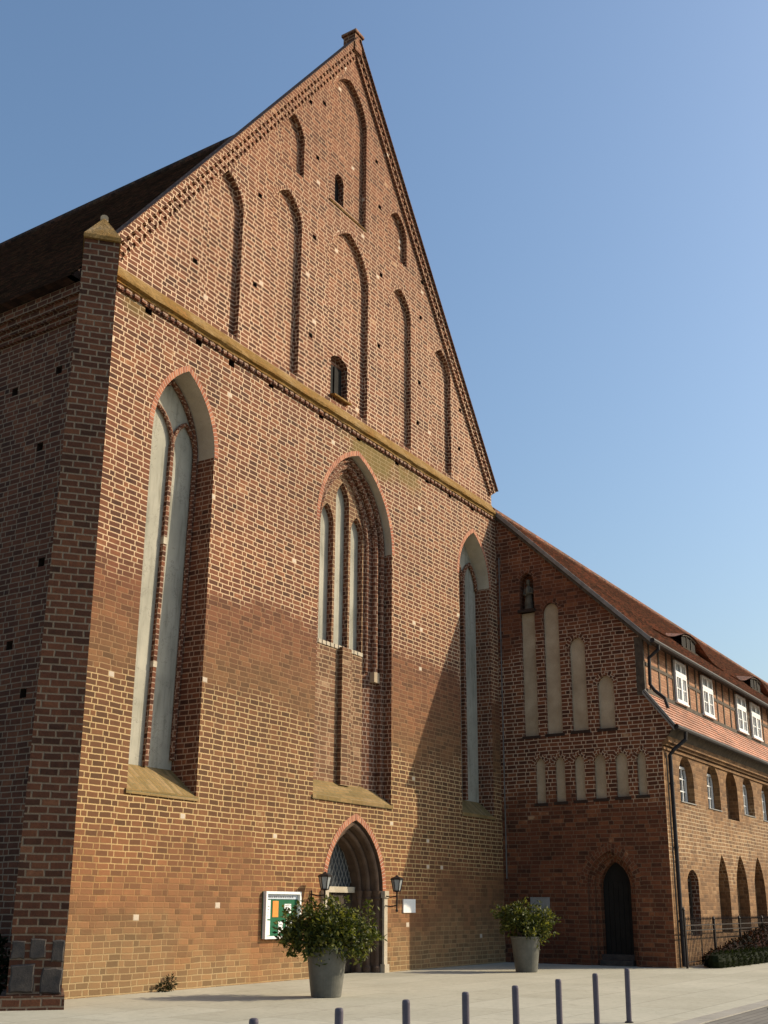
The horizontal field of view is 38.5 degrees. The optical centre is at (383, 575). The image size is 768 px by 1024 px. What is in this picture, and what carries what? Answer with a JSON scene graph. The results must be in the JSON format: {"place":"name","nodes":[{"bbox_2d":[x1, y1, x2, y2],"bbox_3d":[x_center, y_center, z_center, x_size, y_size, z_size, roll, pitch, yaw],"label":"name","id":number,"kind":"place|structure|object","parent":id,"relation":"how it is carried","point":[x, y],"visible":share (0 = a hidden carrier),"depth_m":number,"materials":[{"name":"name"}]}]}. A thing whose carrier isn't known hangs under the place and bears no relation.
{"place":"outdoors","nodes":[
{"label":"outdoors","id":0,"kind":"place"},
{"bbox_2d":[0,962,767,1023],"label":"plaza","id":1,"kind":"structure","parent":0,"point":[658,995],"depth_m":19.55,"materials":[{"name":"concrete"}]},
{"bbox_2d":[155,973,177,991],"bbox_3d":[-4.148,7.779,21.026,0.296,0.402,0.552,-10,-20,31],"label":"weed","id":2,"kind":"object","parent":1,"relation":"on","point":[167,986],"visible":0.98,"depth_m":21.05,"materials":[{"name":"green plant"}]},
{"bbox_2d":[0,28,505,1010],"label":"brick church","id":3,"kind":"structure","parent":1,"relation":"on","point":[248,612],"depth_m":25.54,"materials":[{"name":"brick"}]},
{"bbox_2d":[125,365,217,800],"bbox_3d":[-4.661,-0.105,23.370,0.761,9.490,2.220,-10,-20,31],"label":"window","id":4,"kind":"structure","parent":3,"relation":"in","point":[163,751],"depth_m":23.74,"materials":[{"name":"brick"}]},
{"bbox_2d":[261,891,301,938],"bbox_3d":[-2.255,7.485,24.303,0.108,0.990,1.270,-10,-20,31],"label":"notice board","id":5,"kind":"object","parent":3,"relation":"attached to","point":[272,903],"visible":0.74,"depth_m":24.15,"materials":[{"name":"green paper"}]},
{"bbox_2d":[311,872,331,909],"bbox_3d":[-1.413,7.250,25.253,0.316,0.895,0.537,12,-20,-34],"label":"wall lantern","id":6,"kind":"object","parent":3,"relation":"attached to","point":[325,878],"depth_m":25.16,"materials":[{"name":"metal"}]},
{"bbox_2d":[312,451,394,808],"bbox_3d":[-0.990,1.177,28.901,0.705,9.486,3.720,-10,-20,31],"label":"window","id":7,"kind":"structure","parent":3,"relation":"in","point":[352,763],"depth_m":29.36,"materials":[{"name":"brick"}]},
{"bbox_2d":[385,875,403,911],"bbox_3d":[0.226,7.991,27.698,0.537,0.895,0.316,-3,-17,11],"label":"wall lantern","id":8,"kind":"object","parent":3,"relation":"attached to","point":[396,881],"depth_m":27.65,"materials":[{"name":"metal"}]},
{"bbox_2d":[403,899,415,912],"bbox_3d":[0.659,8.627,28.776,0.028,0.340,0.600,-10,-20,31],"label":"wall plate","id":9,"kind":"object","parent":3,"relation":"attached to","point":[409,905],"depth_m":28.76,"materials":[{"name":"white paint"}]},
{"bbox_2d":[457,528,495,819],"bbox_3d":[2.646,2.864,34.146,0.535,9.104,2.260,-10,-20,31],"label":"window","id":10,"kind":"structure","parent":3,"relation":"in","point":[474,585],"depth_m":34.66,"materials":[{"name":"brick"}]},
{"bbox_2d":[249,1018,258,1023],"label":"bollard","id":11,"kind":"object","parent":1,"relation":"on","point":[253,1021],"visible":1,"depth_m":8.65,"materials":[{"name":"grey metal"}]},
{"bbox_2d":[271,894,387,997],"bbox_3d":[-1.059,6.791,20.303,1.768,1.819,1.844,-16,-23,42],"label":"potted shrub","id":12,"kind":"object","parent":1,"relation":"on","point":[329,940],"visible":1,"depth_m":20.03,"materials":[{"name":"green plant"}]},
{"bbox_2d":[335,1008,342,1023],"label":"bollard","id":13,"kind":"object","parent":1,"relation":"on","point":[338,1015],"visible":1,"depth_m":9.55,"materials":[{"name":"metal"}]},
{"bbox_2d":[402,999,409,1023],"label":"bollard","id":14,"kind":"object","parent":1,"relation":"on","point":[405,1011],"visible":1,"depth_m":10.43,"materials":[{"name":"metal"}]},
{"bbox_2d":[462,992,469,1023],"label":"bollard","id":15,"kind":"object","parent":1,"relation":"on","point":[465,1009],"visible":1,"depth_m":11.39,"materials":[{"name":"metal"}]},
{"bbox_2d":[512,985,519,1023],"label":"bollard","id":16,"kind":"object","parent":1,"relation":"on","point":[515,1002],"visible":1,"depth_m":12.36,"materials":[{"name":"metal"}]},
{"bbox_2d":[490,897,560,972],"bbox_3d":[3.696,9.179,28.234,1.629,1.847,1.494,-14,-22,39],"label":"potted shrub","id":17,"kind":"object","parent":1,"relation":"on","point":[532,927],"visible":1,"depth_m":28.02,"materials":[{"name":"green plant"}]},
{"bbox_2d":[555,979,562,1023],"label":"bollard","id":18,"kind":"object","parent":1,"relation":"on","point":[558,992],"visible":1,"depth_m":13.48,"materials":[{"name":"metal"}]},
{"bbox_2d":[592,973,599,1023],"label":"bollard","id":19,"kind":"object","parent":1,"relation":"on","point":[596,998],"visible":1,"depth_m":14.67,"materials":[{"name":"metal"}]},
{"bbox_2d":[624,968,633,1022],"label":"bollard","id":20,"kind":"object","parent":1,"relation":"on","point":[628,995],"visible":1,"depth_m":15.93,"materials":[{"name":"metal"}]},
{"bbox_2d":[492,507,767,967],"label":"convent wing","id":21,"kind":"structure","parent":1,"relation":"on","point":[634,754],"depth_m":33.58,"materials":[{"name":"brown brick"}]},
{"bbox_2d":[523,580,533,608],"bbox_3d":[4.659,0.611,35.566,0.332,1.040,0.306,1,-17,-2],"label":"statue","id":22,"kind":"object","parent":21,"relation":"in","point":[528,592],"visible":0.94,"depth_m":35.47,"materials":[{"name":"stone"}]},
{"bbox_2d":[530,897,549,916],"bbox_3d":[4.630,9.810,32.612,0.620,0.560,0.027,-10,-20,31],"label":"wall plate","id":23,"kind":"object","parent":21,"relation":"attached to","point":[545,902],"depth_m":32.60,"materials":[{"name":"grey metal"}]},
{"bbox_2d":[580,842,642,966],"bbox_3d":[6.655,9.450,31.703,1.920,3.450,0.526,-10,-20,31],"label":"doorway","id":24,"kind":"structure","parent":21,"relation":"in","point":[612,875],"depth_m":31.79,"materials":[{"name":"brick"}]},
{"bbox_2d":[673,660,689,706],"bbox_3d":[9.548,3.461,35.383,0.110,1.370,1.140,-10,-20,31],"label":"window","id":25,"kind":"structure","parent":21,"relation":"in","point":[679,669],"depth_m":35.32,"materials":[{"name":"white glass"}]},
{"bbox_2d":[679,757,695,804],"bbox_3d":[8.962,6.203,33.379,0.500,1.400,1.400,-10,-20,31],"label":"window","id":26,"kind":"structure","parent":21,"relation":"in","point":[687,793],"depth_m":33.80,"materials":[{"name":"brick"}]},
{"bbox_2d":[687,870,702,935],"bbox_3d":[8.958,9.574,32.261,0.300,1.860,1.040,-10,-20,31],"label":"window","id":27,"kind":"structure","parent":21,"relation":"in","point":[693,883],"depth_m":32.67,"materials":[{"name":"brick"}]},
{"bbox_2d":[700,675,715,719],"bbox_3d":[11.082,4.155,37.670,0.110,1.370,1.220,-10,-20,31],"label":"window","id":28,"kind":"structure","parent":21,"relation":"in","point":[706,684],"depth_m":37.60,"materials":[{"name":"white glass"}]},
{"bbox_2d":[707,765,722,811],"bbox_3d":[10.432,6.844,35.577,0.500,1.450,1.400,-10,-20,31],"label":"window","id":29,"kind":"structure","parent":21,"relation":"in","point":[714,801],"depth_m":36.01,"materials":[{"name":"brick"}]},
{"bbox_2d":[734,694,748,734],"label":"window","id":30,"kind":"structure","parent":21,"relation":"in","point":[740,704],"depth_m":40.95,"materials":[{"name":"white glass"}]},
{"bbox_2d":[743,778,755,817],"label":"window","id":31,"kind":"structure","parent":21,"relation":"in","point":[748,799],"depth_m":39.35,"materials":[{"name":"brick"}]},
{"bbox_2d":[749,702,763,741],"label":"window","id":32,"kind":"structure","parent":21,"relation":"in","point":[755,717],"depth_m":42.57,"materials":[{"name":"white glass"}]},
{"bbox_2d":[762,784,767,821],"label":"window","id":33,"kind":"structure","parent":21,"relation":"in","point":[764,787],"depth_m":41.39,"materials":[{"name":"wood"}]},
{"bbox_2d":[682,907,767,968],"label":"iron railing","id":34,"kind":"object","parent":1,"relation":"on","point":[739,923],"visible":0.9,"depth_m":32.24,"materials":[{"name":"black metal"}]},
{"bbox_2d":[702,922,767,966],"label":"shrub","id":35,"kind":"object","parent":1,"relation":"on","point":[757,939],"visible":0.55,"depth_m":34.02,"materials":[{"name":"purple plant"}]},
{"bbox_2d":[705,946,767,967],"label":"hedge","id":36,"kind":"object","parent":1,"relation":"on","point":[744,957],"visible":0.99,"depth_m":31.32,"materials":[{"name":"green plant"}]},
{"bbox_2d":[0,0,767,682],"label":"sky","id":37,"kind":"structure","parent":0,"point":[586,181],"materials":[{"name":"blue"}]},
{"bbox_2d":[704,1006,767,1023],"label":"road","id":38,"kind":"structure","parent":0,"point":[758,1016],"depth_m":16.75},
{"label":"ground","id":39,"kind":"structure","parent":0,"visible":0},
{"bbox_2d":[0,934,9,994],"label":"shrub","id":40,"kind":"object","parent":39,"relation":"on","point":[3,962],"visible":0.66,"depth_m":18.89,"materials":[{"name":"green plant"}]},
{"bbox_2d":[672,999,767,1023],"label":"kerb","id":41,"kind":"structure","parent":39,"relation":"on","point":[726,1013],"depth_m":17.34,"materials":[{"name":"concrete"}]}
]}

